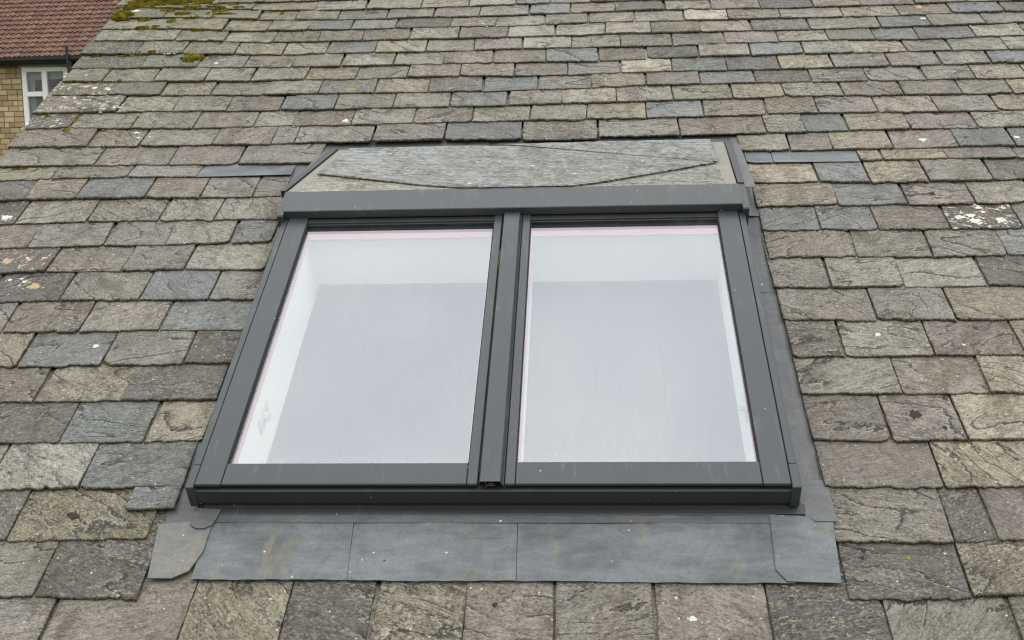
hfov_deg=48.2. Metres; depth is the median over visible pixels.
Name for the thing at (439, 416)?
roof window
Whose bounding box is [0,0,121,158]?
brick house
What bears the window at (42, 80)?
in the brick house at (44, 44)
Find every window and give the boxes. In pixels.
[21,67,68,124]
[147,126,840,583]
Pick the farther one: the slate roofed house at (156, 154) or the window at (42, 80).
the window at (42, 80)
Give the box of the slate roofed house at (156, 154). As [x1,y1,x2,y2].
[0,0,1023,639]

